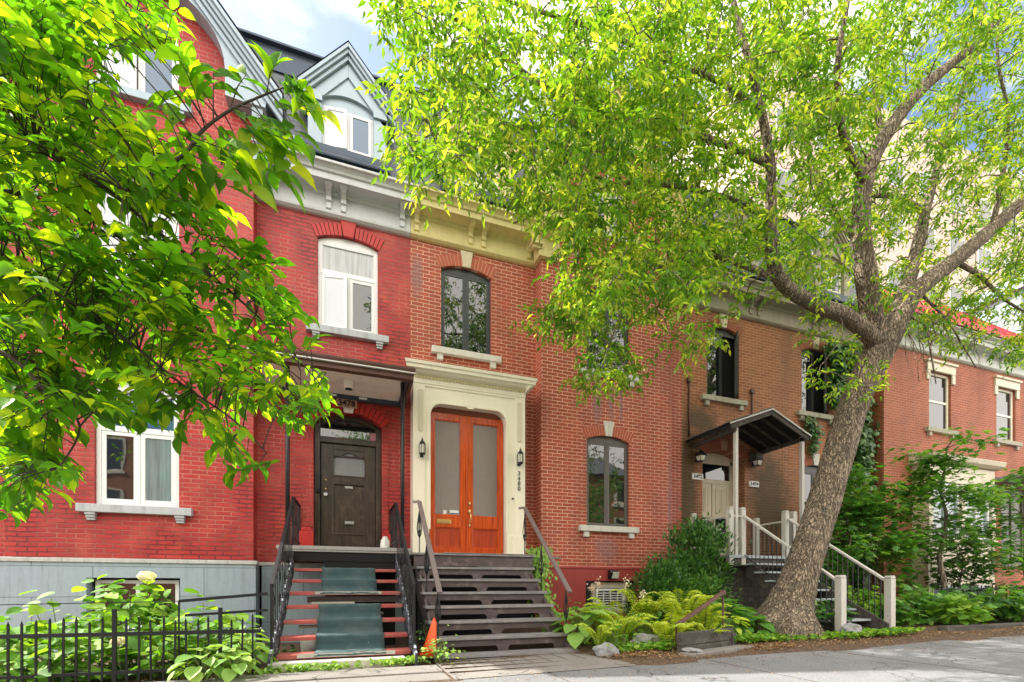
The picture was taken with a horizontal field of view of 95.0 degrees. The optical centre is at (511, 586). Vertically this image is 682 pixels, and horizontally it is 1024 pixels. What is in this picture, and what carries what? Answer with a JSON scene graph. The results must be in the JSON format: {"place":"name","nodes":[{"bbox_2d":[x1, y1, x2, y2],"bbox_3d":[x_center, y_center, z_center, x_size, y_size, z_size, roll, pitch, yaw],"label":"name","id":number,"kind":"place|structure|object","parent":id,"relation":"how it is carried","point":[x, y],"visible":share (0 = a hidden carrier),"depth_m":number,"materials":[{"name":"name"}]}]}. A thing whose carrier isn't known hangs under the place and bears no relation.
{"place":"outdoors","nodes":[
{"label":"outdoors","id":0,"kind":"place"},
{"bbox_2d":[0,0,343,528],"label":"street tree","id":1,"kind":"object","parent":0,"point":[46,46],"visible":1,"depth_m":2.09,"materials":[{"name":"green plant"}]},
{"bbox_2d":[212,665,450,681],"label":"path","id":2,"kind":"structure","parent":0,"point":[422,673],"depth_m":4.50,"materials":[{"name":"concrete"}]},
{"bbox_2d":[5,615,1023,681],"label":"garden soil","id":3,"kind":"structure","parent":0,"point":[402,642],"depth_m":6.59,"materials":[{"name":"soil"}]},
{"bbox_2d":[0,616,44,672],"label":"hydrangea","id":4,"kind":"object","parent":3,"relation":"on","point":[15,645],"visible":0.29,"depth_m":4.58,"materials":[{"name":"green plant"}]},
{"bbox_2d":[0,647,97,681],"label":"hydrangea","id":5,"kind":"object","parent":3,"relation":"on","point":[42,667],"visible":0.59,"depth_m":4.17,"materials":[{"name":"green plant"}]},
{"bbox_2d":[0,590,119,661],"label":"hydrangea","id":6,"kind":"object","parent":3,"relation":"on","point":[34,609],"visible":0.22,"depth_m":5.06,"materials":[{"name":"green plant"}]},
{"bbox_2d":[0,618,136,681],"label":"hydrangea","id":7,"kind":"object","parent":3,"relation":"on","point":[56,645],"visible":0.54,"depth_m":4.45,"materials":[{"name":"green plant"}]},
{"bbox_2d":[43,571,201,666],"bbox_3d":[-4.214,0.383,5.233,1.372,1.109,1.016,0,0,-19],"label":"hydrangea","id":8,"kind":"object","parent":3,"relation":"on","point":[140,608],"visible":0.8,"depth_m":5.12,"materials":[{"name":"green plant"}]},
{"bbox_2d":[0,592,267,681],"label":"iron fence","id":9,"kind":"object","parent":3,"relation":"on","point":[102,634],"visible":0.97,"depth_m":4.27,"materials":[{"name":"metal"}]},
{"bbox_2d":[69,615,207,679],"bbox_3d":[-3.672,0.608,4.730,1.175,0.653,0.894,0,0,-19],"label":"hydrangea","id":10,"kind":"object","parent":3,"relation":"on","point":[157,654],"visible":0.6,"depth_m":4.65,"materials":[{"name":"green plant"}]},
{"bbox_2d":[2,643,296,681],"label":"ground cover","id":11,"kind":"object","parent":3,"relation":"on","point":[119,676],"visible":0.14,"depth_m":4.64,"materials":[{"name":"green plant"}]},
{"bbox_2d":[117,593,248,665],"bbox_3d":[-3.652,0.503,5.326,1.240,0.855,1.072,0,0,-19],"label":"hydrangea","id":12,"kind":"object","parent":3,"relation":"on","point":[172,617],"visible":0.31,"depth_m":5.24,"materials":[{"name":"green plant"}]},
{"bbox_2d":[167,644,236,681],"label":"hosta","id":13,"kind":"object","parent":3,"relation":"on","point":[193,674],"visible":0.9,"depth_m":4.22,"materials":[{"name":"green plant"}]},
{"bbox_2d":[183,613,279,672],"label":"hydrangea","id":14,"kind":"object","parent":3,"relation":"on","point":[237,625],"visible":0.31,"depth_m":5.19,"materials":[{"name":"green plant"}]},
{"bbox_2d":[203,648,263,681],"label":"hosta","id":15,"kind":"object","parent":3,"relation":"on","point":[236,670],"visible":0.85,"depth_m":4.29,"materials":[{"name":"green plant"}]},
{"bbox_2d":[216,629,277,672],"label":"hosta","id":16,"kind":"object","parent":3,"relation":"on","point":[263,657],"visible":0.58,"depth_m":4.74,"materials":[{"name":"green plant"}]},
{"bbox_2d":[300,634,315,651],"bbox_3d":[-2.489,0.720,5.803,0.240,0.260,0.228,0,0,-19],"label":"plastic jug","id":17,"kind":"object","parent":3,"relation":"on","point":[308,645],"visible":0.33,"depth_m":5.70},
{"bbox_2d":[249,655,428,674],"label":"ground cover","id":18,"kind":"object","parent":3,"relation":"on","point":[306,667],"visible":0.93,"depth_m":4.88,"materials":[{"name":"green plant"}]},
{"bbox_2d":[267,497,417,672],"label":"staircase","id":19,"kind":"structure","parent":3,"relation":"on","point":[358,591],"depth_m":6.07,"materials":[{"name":"wood"}]},
{"bbox_2d":[246,347,415,544],"bbox_3d":[-2.769,-2.109,7.419,2.305,3.019,1.265,0,0,-19],"label":"porch canopy","id":20,"kind":"object","parent":19,"relation":"on","point":[369,382],"visible":0.69,"depth_m":7.24,"materials":[{"name":"wood"}]},
{"bbox_2d":[417,618,436,656],"bbox_3d":[-1.005,0.623,5.646,0.245,0.491,0.242,0,0,-19],"label":"traffic cone","id":21,"kind":"object","parent":3,"relation":"on","point":[432,634],"visible":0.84,"depth_m":5.63,"materials":[{"name":"orange plastic"}]},
{"bbox_2d":[419,625,466,664],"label":"weed","id":22,"kind":"object","parent":3,"relation":"on","point":[439,655],"visible":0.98,"depth_m":5.29,"materials":[{"name":"green plant"}]},
{"bbox_2d":[409,500,578,660],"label":"staircase","id":23,"kind":"structure","parent":3,"relation":"on","point":[429,561],"depth_m":6.56,"materials":[{"name":"wood"}]},
{"bbox_2d":[526,545,564,631],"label":"climbing vine","id":24,"kind":"object","parent":3,"relation":"on","point":[536,573],"visible":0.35,"depth_m":7.70,"materials":[{"name":"green plant"}]},
{"bbox_2d":[547,606,611,648],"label":"hosta","id":25,"kind":"object","parent":3,"relation":"on","point":[575,639],"visible":0.66,"depth_m":6.24,"materials":[{"name":"green plant"}]},
{"bbox_2d":[569,605,622,643],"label":"hosta","id":26,"kind":"object","parent":3,"relation":"on","point":[594,625],"visible":0.33,"depth_m":6.62,"materials":[{"name":"green plant"}]},
{"bbox_2d":[572,623,620,645],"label":"fern","id":27,"kind":"object","parent":3,"relation":"on","point":[603,627],"visible":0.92,"depth_m":5.85,"materials":[{"name":"plant"}]},
{"bbox_2d":[592,642,620,656],"bbox_3d":[1.150,0.759,5.711,0.329,0.169,0.251,0,0,-19],"label":"rock","id":28,"kind":"object","parent":3,"relation":"on","point":[603,649],"visible":0.91,"depth_m":5.62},
{"bbox_2d":[588,616,637,641],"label":"fern","id":29,"kind":"object","parent":3,"relation":"on","point":[621,620],"visible":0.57,"depth_m":6.18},
{"bbox_2d":[583,597,653,631],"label":"fern","id":30,"kind":"object","parent":3,"relation":"on","point":[618,603],"visible":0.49,"depth_m":7.00,"materials":[{"name":"plant"}]},
{"bbox_2d":[599,626,645,653],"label":"leafy perennial","id":31,"kind":"object","parent":3,"relation":"on","point":[616,642],"visible":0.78,"depth_m":5.88,"materials":[{"name":"green plant"}]},
{"bbox_2d":[594,614,657,641],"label":"fern","id":32,"kind":"object","parent":3,"relation":"on","point":[634,625],"visible":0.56,"depth_m":6.32,"materials":[{"name":"plant"}]},
{"bbox_2d":[611,611,673,639],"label":"fern","id":33,"kind":"object","parent":3,"relation":"on","point":[642,628],"visible":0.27,"depth_m":6.60,"materials":[{"name":"green plant"}]},
{"bbox_2d":[609,589,679,632],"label":"fern","id":34,"kind":"object","parent":3,"relation":"on","point":[630,598],"visible":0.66,"depth_m":7.20,"materials":[{"name":"plant"}]},
{"bbox_2d":[630,633,659,643],"bbox_3d":[1.793,0.690,6.303,0.417,0.158,0.324,0,0,-19],"label":"rock","id":35,"kind":"object","parent":3,"relation":"on","point":[645,637],"visible":0.57,"depth_m":6.22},
{"bbox_2d":[620,550,708,632],"bbox_3d":[2.768,0.115,8.366,2.052,1.564,1.640,0,0,-19],"label":"bush","id":36,"kind":"object","parent":3,"relation":"on","point":[657,577],"visible":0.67,"depth_m":8.18,"materials":[{"name":"green plant"}]},
{"bbox_2d":[635,612,702,641],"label":"fern","id":37,"kind":"object","parent":3,"relation":"on","point":[665,627],"visible":0.76,"depth_m":6.21,"materials":[{"name":"plant"}]},
{"bbox_2d":[648,589,702,631],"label":"fern","id":38,"kind":"object","parent":3,"relation":"on","point":[692,593],"visible":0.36,"depth_m":7.47,"materials":[{"name":"plant"}]},
{"bbox_2d":[354,0,1023,640],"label":"street tree","id":39,"kind":"object","parent":3,"relation":"on","point":[576,90],"visible":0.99,"depth_m":6.22,"materials":[{"name":"green plant"}]},
{"bbox_2d":[647,594,731,631],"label":"fern","id":40,"kind":"object","parent":3,"relation":"on","point":[701,598],"visible":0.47,"depth_m":6.83,"materials":[{"name":"plant"}]},
{"bbox_2d":[649,562,740,630],"bbox_3d":[3.275,0.205,8.294,1.791,1.319,1.430,0,0,-19],"label":"bush","id":41,"kind":"object","parent":3,"relation":"on","point":[703,582],"visible":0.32,"depth_m":8.24,"materials":[{"name":"green plant"}]},
{"bbox_2d":[642,507,752,619],"bbox_3d":[3.494,-0.355,9.008,2.338,2.452,1.626,0,0,-19],"label":"bush","id":42,"kind":"object","parent":3,"relation":"on","point":[698,535],"visible":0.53,"depth_m":8.80,"materials":[{"name":"green plant"}]},
{"bbox_2d":[674,605,730,629],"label":"fern","id":43,"kind":"object","parent":3,"relation":"on","point":[707,623],"visible":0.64,"depth_m":6.67,"materials":[{"name":"plant"}]},
{"bbox_2d":[675,590,753,657],"bbox_3d":[2.579,0.532,6.149,1.440,0.975,0.453,0,0,-36],"label":"wooden planter box","id":44,"kind":"object","parent":3,"relation":"on","point":[708,642],"visible":0.78,"depth_m":6.13,"materials":[{"name":"wood"}]},
{"bbox_2d":[696,598,755,633],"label":"hosta","id":45,"kind":"object","parent":3,"relation":"on","point":[745,613],"visible":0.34,"depth_m":7.41,"materials":[{"name":"green plant"}]},
{"bbox_2d":[712,616,750,634],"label":"hosta","id":46,"kind":"object","parent":3,"relation":"on","point":[736,620],"visible":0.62,"depth_m":6.96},
{"bbox_2d":[690,506,796,611],"bbox_3d":[5.000,-0.350,10.168,2.013,2.500,1.180,0,0,-19],"label":"porch","id":47,"kind":"object","parent":3,"relation":"on","point":[754,595],"visible":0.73,"depth_m":9.81,"materials":[{"name":"grey paint"}]},
{"bbox_2d":[685,407,811,554],"bbox_3d":[5.102,-2.159,10.169,2.245,3.037,1.286,0,0,-19],"label":"porch canopy","id":48,"kind":"object","parent":47,"relation":"on","point":[765,431],"visible":0.93,"depth_m":9.99,"materials":[{"name":"wood"}]},
{"bbox_2d":[717,610,775,633],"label":"hosta","id":49,"kind":"object","parent":3,"relation":"on","point":[768,625],"visible":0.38,"depth_m":7.14,"materials":[{"name":"green plant"}]},
{"bbox_2d":[582,626,925,651],"bbox_3d":[3.697,0.714,7.143,5.953,0.184,1.385,0,0,-19],"label":"ground cover","id":50,"kind":"object","parent":3,"relation":"on","point":[660,644],"visible":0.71,"depth_m":6.55,"materials":[{"name":"green plant"}]},
{"bbox_2d":[736,628,884,640],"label":"ground cover","id":51,"kind":"object","parent":3,"relation":"on","point":[852,634],"visible":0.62,"depth_m":6.96,"materials":[{"name":"green plant"}]},
{"bbox_2d":[743,515,895,631],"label":"staircase","id":52,"kind":"structure","parent":3,"relation":"on","point":[760,576],"depth_m":8.28,"materials":[{"name":"grey paint"}]},
{"bbox_2d":[815,599,834,626],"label":"bush","id":53,"kind":"object","parent":3,"relation":"on","point":[818,612],"visible":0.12,"depth_m":7.72,"materials":[{"name":"green plant"}]},
{"bbox_2d":[818,599,859,622],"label":"bush","id":54,"kind":"object","parent":3,"relation":"on","point":[847,611],"visible":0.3,"depth_m":8.09,"materials":[{"name":"green plant"}]},
{"bbox_2d":[817,584,883,622],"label":"bush","id":55,"kind":"object","parent":3,"relation":"on","point":[866,597],"visible":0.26,"depth_m":9.16,"materials":[{"name":"green plant"}]},
{"bbox_2d":[839,622,861,631],"bbox_3d":[5.283,0.645,7.315,0.347,0.178,0.242,0,0,-19],"label":"rock","id":56,"kind":"object","parent":3,"relation":"on","point":[849,627],"visible":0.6,"depth_m":7.24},
{"bbox_2d":[797,462,919,582],"bbox_3d":[7.229,-0.931,10.288,2.561,3.472,2.245,0,0,-19],"label":"sapling","id":57,"kind":"object","parent":3,"relation":"on","point":[850,547],"visible":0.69,"depth_m":9.99,"materials":[{"name":"green plant"}]},
{"bbox_2d":[821,478,940,610],"bbox_3d":[8.119,-0.874,10.409,2.378,3.356,2.081,0,0,-19],"label":"sapling","id":58,"kind":"object","parent":3,"relation":"on","point":[903,509],"visible":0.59,"depth_m":10.28,"materials":[{"name":"green plant"}]},
{"bbox_2d":[876,583,947,625],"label":"bush","id":59,"kind":"object","parent":3,"relation":"on","point":[906,609],"visible":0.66,"depth_m":8.78,"materials":[{"name":"green plant"}]},
{"bbox_2d":[833,614,1008,625],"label":"ground cover","id":60,"kind":"object","parent":3,"relation":"on","point":[931,619],"visible":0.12,"depth_m":8.56,"materials":[{"name":"green plant"}]},
{"bbox_2d":[882,584,968,622],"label":"bush","id":61,"kind":"object","parent":3,"relation":"on","point":[942,592],"visible":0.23,"depth_m":9.20,"materials":[{"name":"green plant"}]},
{"bbox_2d":[879,427,1011,595],"bbox_3d":[9.426,-1.315,10.328,2.264,4.247,2.180,0,0,-19],"label":"sapling","id":62,"kind":"object","parent":3,"relation":"on","point":[930,484],"visible":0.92,"depth_m":10.14,"materials":[{"name":"green plant"}]},
{"bbox_2d":[914,516,1011,594],"bbox_3d":[10.666,-0.474,11.158,1.723,2.454,2.049,0,0,42],"label":"sapling","id":63,"kind":"object","parent":3,"relation":"on","point":[961,563],"visible":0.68,"depth_m":10.91,"materials":[{"name":"green plant"}]},
{"bbox_2d":[928,592,997,624],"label":"bush","id":64,"kind":"object","parent":3,"relation":"on","point":[966,609],"visible":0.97,"depth_m":8.42,"materials":[{"name":"green plant"}]},
{"bbox_2d":[937,622,1023,630],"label":"curb","id":65,"kind":"structure","parent":3,"relation":"on","point":[973,627],"depth_m":8.25,"materials":[{"name":"concrete"}]},
{"bbox_2d":[941,585,1023,617],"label":"iron fence","id":66,"kind":"object","parent":3,"relation":"on","point":[970,588],"visible":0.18,"depth_m":10.10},
{"bbox_2d":[947,585,1023,622],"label":"bush","id":67,"kind":"object","parent":3,"relation":"on","point":[1003,608],"visible":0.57,"depth_m":9.15,"materials":[{"name":"green plant"}]},
{"bbox_2d":[958,463,1023,593],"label":"sapling","id":68,"kind":"object","parent":3,"relation":"on","point":[1011,476],"visible":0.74,"depth_m":11.01,"materials":[{"name":"green plant"}]},
{"bbox_2d":[971,581,1023,618],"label":"bush","id":69,"kind":"object","parent":3,"relation":"on","point":[1000,592],"visible":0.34,"depth_m":9.87,"materials":[{"name":"green plant"}]},
{"bbox_2d":[992,591,1023,622],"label":"bush","id":70,"kind":"object","parent":3,"relation":"on","point":[1016,610],"visible":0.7,"depth_m":9.12,"materials":[{"name":"green plant"}]},
{"bbox_2d":[433,653,635,679],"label":"walk","id":71,"kind":"structure","parent":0,"point":[588,662],"depth_m":5.10,"materials":[{"name":"concrete"}]},
{"bbox_2d":[219,0,1023,175],"label":"sky","id":72,"kind":"structure","parent":0,"point":[319,27],"materials":[{"name":"white"}]},
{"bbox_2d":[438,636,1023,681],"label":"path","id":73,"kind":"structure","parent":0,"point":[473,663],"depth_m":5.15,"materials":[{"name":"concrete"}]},
{"bbox_2d":[451,636,1023,681],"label":"sidewalk","id":74,"kind":"structure","parent":0,"point":[844,666],"depth_m":4.79,"materials":[{"name":"concrete"}]},
{"bbox_2d":[401,635,1023,681],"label":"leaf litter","id":75,"kind":"object","parent":74,"relation":"on","point":[762,660],"visible":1,"depth_m":5.22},
{"label":"ground","id":76,"kind":"structure","parent":0,"visible":0},
{"bbox_2d":[0,0,412,653],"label":"brick house","id":77,"kind":"structure","parent":76,"relation":"on","point":[162,510],"depth_m":7.62,"materials":[{"name":"red brick"}]},
{"bbox_2d":[75,383,192,523],"bbox_3d":[-5.455,-1.973,6.857,1.380,2.055,0.240,0,0,-19],"label":"window","id":78,"kind":"structure","parent":77,"relation":"in","point":[135,474],"depth_m":6.87,"materials":[{"name":"white paint"}]},
{"bbox_2d":[94,179,178,297],"bbox_3d":[-5.455,-5.037,6.857,1.380,1.865,0.240,0,0,-19],"label":"window","id":79,"kind":"structure","parent":77,"relation":"in","point":[108,216],"depth_m":6.79,"materials":[{"name":"white paint"}]},
{"bbox_2d":[95,578,179,631],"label":"basement window","id":80,"kind":"structure","parent":77,"relation":"in","point":[173,584],"depth_m":6.95,"materials":[{"name":"white paint"}]},
{"bbox_2d":[89,44,192,122],"bbox_3d":[-5.455,-7.543,6.857,1.380,1.215,0.240,0,0,-19],"label":"window","id":81,"kind":"structure","parent":77,"relation":"in","point":[139,90],"depth_m":6.89,"materials":[{"name":"white paint"}]},
{"bbox_2d":[336,398,356,408],"bbox_3d":[-2.800,-3.110,7.950,0.330,0.130,0.042,0,0,-19],"label":"house number","id":82,"kind":"object","parent":77,"relation":"attached to","point":[346,403],"visible":1,"depth_m":7.94,"materials":[{"name":"black paint"}]},
{"bbox_2d":[306,238,388,349],"bbox_3d":[-2.823,-5.087,8.102,1.338,1.845,0.240,0,0,-19],"label":"window","id":83,"kind":"structure","parent":77,"relation":"in","point":[347,269],"depth_m":8.12,"materials":[{"name":"white paint"}]},
{"bbox_2d":[321,442,374,546],"bbox_3d":[-2.874,-1.600,8.259,0.905,1.800,0.110,0,0,-19],"label":"door","id":84,"kind":"structure","parent":77,"relation":"in","point":[347,471],"depth_m":8.27,"materials":[{"name":"brown wood"}]},
{"bbox_2d":[405,75,702,634],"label":"brick house","id":85,"kind":"structure","parent":76,"relation":"on","point":[598,494],"depth_m":8.97,"materials":[{"name":"brick"}]},
{"bbox_2d":[429,412,465,552],"bbox_3d":[-1.154,-1.825,8.378,0.682,2.530,0.068,0,0,-19],"label":"door","id":86,"kind":"structure","parent":85,"relation":"in","point":[447,533],"depth_m":8.39,"materials":[{"name":"orange wood"}]},
{"bbox_2d":[431,268,501,368],"bbox_3d":[-0.859,-5.053,8.794,1.320,1.815,0.240,0,0,-19],"label":"window","id":87,"kind":"structure","parent":85,"relation":"in","point":[465,294],"depth_m":8.81,"materials":[{"name":"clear glass"}]},
{"bbox_2d":[467,416,502,553],"bbox_3d":[-0.482,-1.825,8.583,0.683,2.530,0.129,0,0,-19],"label":"door","id":88,"kind":"structure","parent":85,"relation":"in","point":[484,435],"depth_m":8.62,"materials":[{"name":"orange wood"}]},
{"bbox_2d":[578,437,638,538],"bbox_3d":[1.925,-2.008,9.456,1.340,2.045,0.240,0,0,-19],"label":"window","id":89,"kind":"structure","parent":85,"relation":"in","point":[607,458],"depth_m":9.47,"materials":[{"name":"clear glass"}]},
{"bbox_2d":[580,290,638,387],"bbox_3d":[1.925,-5.022,9.456,1.340,1.895,0.240,0,0,-19],"label":"window","id":90,"kind":"structure","parent":85,"relation":"in","point":[618,337],"depth_m":9.52,"materials":[{"name":"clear glass"}]},
{"bbox_2d":[587,181,638,251],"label":"window","id":91,"kind":"structure","parent":85,"relation":"in","point":[608,229],"depth_m":9.48,"materials":[{"name":"glass"}]},
{"bbox_2d":[593,581,632,613],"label":"basement window","id":92,"kind":"structure","parent":85,"relation":"in","point":[604,594],"depth_m":9.52,"materials":[{"name":"beige paint"}]},
{"bbox_2d":[681,182,871,609],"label":"brick house","id":93,"kind":"structure","parent":76,"relation":"on","point":[766,364],"depth_m":11.11,"materials":[{"name":"brown brick"}]},
{"bbox_2d":[702,483,710,553],"bbox_3d":[4.482,-1.540,10.966,0.420,1.760,0.050,0,0,-19],"label":"door","id":94,"kind":"structure","parent":93,"relation":"in","point":[706,488],"depth_m":10.97,"materials":[{"name":"beige paint"}]},
{"bbox_2d":[711,484,729,554],"bbox_3d":[4.944,-1.540,11.129,0.520,1.760,0.050,0,0,-19],"label":"door","id":95,"kind":"structure","parent":93,"relation":"in","point":[720,494],"depth_m":11.10,"materials":[{"name":"beige paint"}]},
{"bbox_2d":[700,328,747,410],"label":"window","id":96,"kind":"structure","parent":93,"relation":"in","point":[722,369],"depth_m":10.81,"materials":[{"name":"black glass"}]},
{"bbox_2d":[802,415,824,457],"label":"wall ivy","id":97,"kind":"object","parent":93,"relation":"attached to","point":[813,430],"depth_m":11.51,"materials":[{"name":"green plant"}]},
{"bbox_2d":[796,350,833,425],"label":"window","id":98,"kind":"structure","parent":93,"relation":"in","point":[812,400],"depth_m":11.78,"materials":[{"name":"black glass"}]},
{"bbox_2d":[804,466,836,542],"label":"window","id":99,"kind":"structure","parent":93,"relation":"in","point":[809,471],"depth_m":11.74,"materials":[{"name":"white glass"}]},
{"bbox_2d":[816,337,852,410],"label":"wall ivy","id":100,"kind":"object","parent":93,"relation":"attached to","point":[838,367],"depth_m":11.71,"materials":[{"name":"green plant"}]},
{"bbox_2d":[830,341,882,610],"bbox_3d":[8.995,-2.615,12.006,2.075,7.378,0.424,0,0,-19],"label":"wall ivy","id":101,"kind":"object","parent":93,"relation":"attached to","point":[867,444],"depth_m":12.02,"materials":[{"name":"green plant"}]},
{"bbox_2d":[670,43,1023,305],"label":"apartment building","id":102,"kind":"structure","parent":76,"relation":"on","point":[904,252],"depth_m":33.27,"materials":[{"name":"white paint"}]},
{"bbox_2d":[777,167,795,202],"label":"window","id":103,"kind":"structure","parent":102,"relation":"in","point":[783,180],"depth_m":29.22,"materials":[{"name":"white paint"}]},
{"bbox_2d":[977,247,991,273],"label":"window","id":104,"kind":"structure","parent":102,"relation":"in","point":[980,254],"depth_m":35.91,"materials":[{"name":"white paint"}]},
{"bbox_2d":[977,199,991,223],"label":"window","id":105,"kind":"structure","parent":102,"relation":"in","point":[985,215],"depth_m":35.99,"materials":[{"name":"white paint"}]},
{"bbox_2d":[870,275,1023,613],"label":"brick house","id":106,"kind":"structure","parent":76,"relation":"on","point":[964,393],"depth_m":12.90,"materials":[{"name":"red brick"}]},
{"bbox_2d":[925,358,958,437],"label":"window","id":107,"kind":"structure","parent":106,"relation":"in","point":[938,393],"depth_m":12.91,"materials":[{"name":"beige paint"}]},
{"bbox_2d":[909,452,1006,598],"bbox_3d":[12.053,-1.274,12.664,3.130,4.548,0.577,0,0,-19],"label":"box window","id":108,"kind":"structure","parent":106,"relation":"in","point":[988,467],"depth_m":12.49,"materials":[{"name":"beige paint"}]},
{"bbox_2d":[1001,494,1009,558],"bbox_3d":[14.663,-1.750,13.968,0.500,2.100,0.030,0,0,-19],"label":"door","id":109,"kind":"structure","parent":106,"relation":"in","point":[1005,511],"depth_m":13.99,"materials":[{"name":"white wood"}]},
{"bbox_2d":[993,375,1022,449],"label":"window","id":110,"kind":"structure","parent":106,"relation":"in","point":[1004,398],"depth_m":13.92,"materials":[{"name":"beige paint"}]},
{"bbox_2d":[1013,494,1020,562],"bbox_3d":[15.200,-1.750,14.158,0.480,2.100,0.030,0,0,-19],"label":"door","id":111,"kind":"structure","parent":106,"relation":"in","point":[1017,505],"depth_m":14.16,"materials":[{"name":"white wood"}]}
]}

